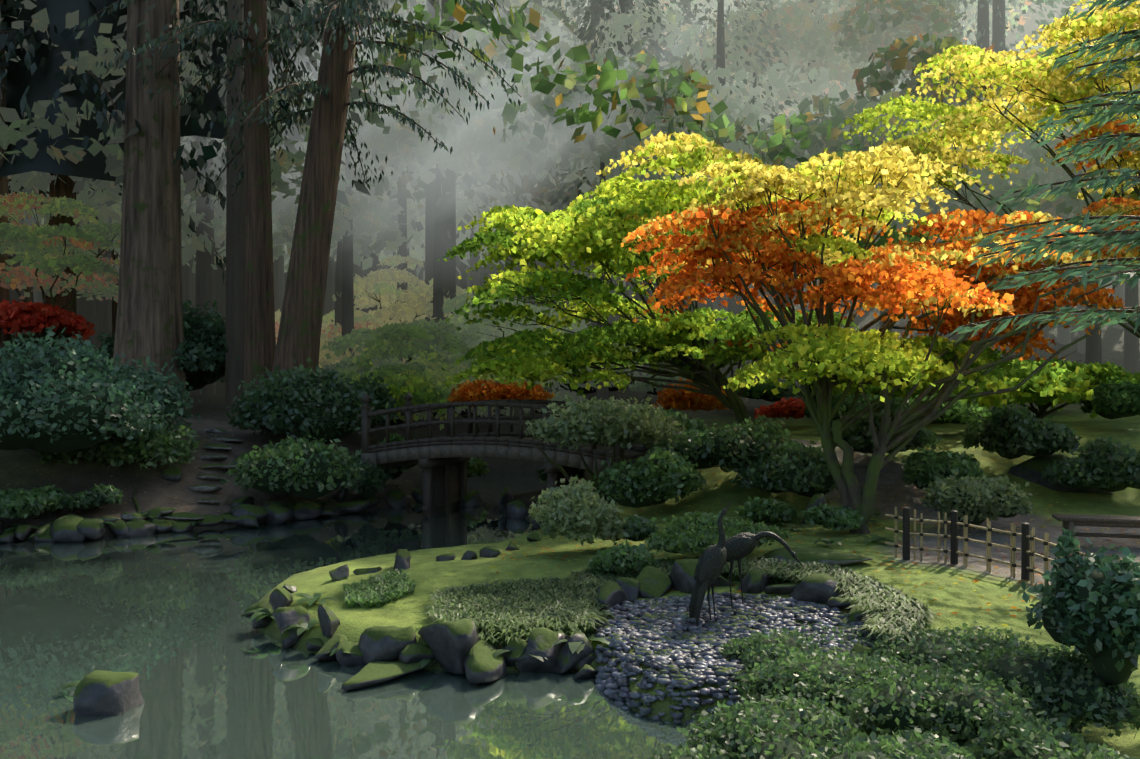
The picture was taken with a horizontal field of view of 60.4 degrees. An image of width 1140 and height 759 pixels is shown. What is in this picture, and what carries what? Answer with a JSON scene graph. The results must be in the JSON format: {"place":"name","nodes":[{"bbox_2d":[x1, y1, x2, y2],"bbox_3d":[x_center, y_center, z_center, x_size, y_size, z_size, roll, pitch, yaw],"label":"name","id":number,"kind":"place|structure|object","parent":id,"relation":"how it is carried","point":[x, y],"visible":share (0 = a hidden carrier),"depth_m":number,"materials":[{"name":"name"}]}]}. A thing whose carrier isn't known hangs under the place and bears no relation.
{"place":"outdoors","nodes":[
{"label":"outdoors","id":0,"kind":"place"},
{"bbox_2d":[0,475,705,758],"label":"pond water","id":1,"kind":"structure","parent":0,"point":[161,613],"depth_m":10.48,"materials":[{"name":"green liquid"}]},
{"bbox_2d":[180,26,645,294],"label":"mist sun shafts","id":2,"kind":"object","parent":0,"point":[447,155],"visible":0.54,"depth_m":30.99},
{"bbox_2d":[0,0,1139,757],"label":"ground","id":3,"kind":"structure","parent":0,"point":[944,594],"depth_m":17.94,"materials":[{"name":"green plant"}]},
{"bbox_2d":[0,0,186,416],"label":"fir tree trunks","id":4,"kind":"object","parent":3,"relation":"on","point":[149,320],"visible":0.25,"depth_m":29.05,"materials":[{"name":"brown plant"}]},
{"bbox_2d":[98,428,243,521],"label":"stone steps","id":5,"kind":"structure","parent":3,"relation":"on","point":[166,513],"depth_m":21.68,"materials":[{"name":"grey stone"}]},
{"bbox_2d":[0,0,520,285],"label":"conifer foliage","id":6,"kind":"object","parent":3,"relation":"on","point":[24,90],"visible":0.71,"depth_m":29.43,"materials":[{"name":"green plant"}]},
{"bbox_2d":[357,392,650,514],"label":"bridge","id":7,"kind":"structure","parent":3,"relation":"on","point":[444,484],"depth_m":22.31,"materials":[{"name":"brown wood"}]},
{"bbox_2d":[361,444,642,474],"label":"moon bridge beams","id":8,"kind":"structure","parent":7,"relation":"attached to","point":[393,458],"depth_m":21.70,"materials":[{"name":"brown wood"}]},
{"bbox_2d":[0,451,1112,716],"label":"shore rocks","id":9,"kind":"object","parent":3,"relation":"on","point":[392,651],"visible":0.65,"depth_m":11.45,"materials":[{"name":"grey stone"}]},
{"bbox_2d":[1,501,899,704],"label":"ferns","id":10,"kind":"object","parent":9,"relation":"on","point":[577,647],"visible":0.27,"depth_m":12.19,"materials":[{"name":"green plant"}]},
{"bbox_2d":[0,0,1139,647],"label":"maple foliage","id":11,"kind":"object","parent":3,"relation":"on","point":[888,268],"visible":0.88,"depth_m":21.72,"materials":[{"name":"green plant"}]},
{"bbox_2d":[0,0,1139,758],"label":"shrub foliage","id":12,"kind":"object","parent":3,"relation":"on","point":[574,510],"visible":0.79,"depth_m":15.19,"materials":[{"name":"green plant"}]},
{"bbox_2d":[0,0,1139,429],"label":"misty background","id":13,"kind":"structure","parent":3,"relation":"on","point":[380,348],"depth_m":32.04,"materials":[{"name":"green plant"}]},
{"bbox_2d":[0,0,1139,431],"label":"cedar tree trunks","id":14,"kind":"object","parent":3,"relation":"on","point":[300,320],"visible":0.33,"depth_m":26.44,"materials":[{"name":"brown plant"}]},
{"bbox_2d":[0,320,1139,758],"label":"shrub","id":15,"kind":"object","parent":3,"relation":"on","point":[70,440],"visible":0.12,"depth_m":17.54,"materials":[{"name":"green plant"}]},
{"bbox_2d":[1021,527,1139,671],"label":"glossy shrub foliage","id":16,"kind":"object","parent":15,"relation":"attached to","point":[1109,567],"visible":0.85,"depth_m":7.13,"materials":[{"name":"green plant"}]},
{"bbox_2d":[8,0,1139,412],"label":"tree trunks","id":17,"kind":"object","parent":3,"relation":"on","point":[206,282],"visible":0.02,"depth_m":34.60,"materials":[{"name":"brown plant"}]},
{"bbox_2d":[282,0,1139,217],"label":"forest foliage","id":18,"kind":"object","parent":17,"relation":"attached to","point":[864,37],"visible":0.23,"depth_m":40.86,"materials":[{"name":"green plant"}]},
{"bbox_2d":[9,0,1139,533],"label":"tree branches","id":19,"kind":"object","parent":3,"relation":"on","point":[817,398],"visible":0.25,"depth_m":17.46,"materials":[{"name":"brown plant"}]},
{"bbox_2d":[329,547,872,580],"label":"dry rocks","id":20,"kind":"object","parent":3,"relation":"on","point":[804,555],"visible":0.81,"depth_m":13.06,"materials":[{"name":"grey stone"}]},
{"bbox_2d":[339,556,942,648],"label":"ground cover plants","id":21,"kind":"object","parent":3,"relation":"on","point":[502,614],"depth_m":11.70,"materials":[{"name":"green plant"}]},
{"bbox_2d":[594,592,875,725],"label":"beach pebbles","id":22,"kind":"object","parent":3,"relation":"on","point":[664,622],"visible":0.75,"depth_m":10.47,"materials":[{"name":"grey gravel"}]},
{"bbox_2d":[689,500,731,625],"bbox_3d":[1.610,2.080,11.140,0.496,1.434,0.325,0,0,2],"label":"tall crane statue","id":23,"kind":"object","parent":22,"relation":"on","point":[711,562],"visible":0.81,"depth_m":11.10,"materials":[{"name":"grey metal"}]},
{"bbox_2d":[725,531,802,607],"bbox_3d":[2.142,2.251,11.603,1.185,0.941,0.350,0,0,2],"label":"bowing crane statue","id":24,"kind":"object","parent":22,"relation":"on","point":[739,546],"visible":0.65,"depth_m":11.47,"materials":[{"name":"grey metal"}]},
{"bbox_2d":[885,506,1086,585],"bbox_3d":[5.309,2.142,12.401,0.592,0.762,3.057,0,0,-27],"label":"bamboo fence","id":25,"kind":"object","parent":3,"relation":"on","point":[1012,544],"visible":0.58,"depth_m":12.73,"materials":[{"name":"brown wood"}]},
{"bbox_2d":[894,507,1080,580],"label":"fence posts","id":26,"kind":"object","parent":3,"relation":"on","point":[1025,547],"visible":0.58,"depth_m":13.08,"materials":[{"name":"black wood"}]},
{"bbox_2d":[1052,514,1139,538],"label":"garden bench","id":27,"kind":"object","parent":3,"relation":"on","point":[1070,521],"visible":0.81,"depth_m":14.29,"materials":[{"name":"brown wood"}]}
]}

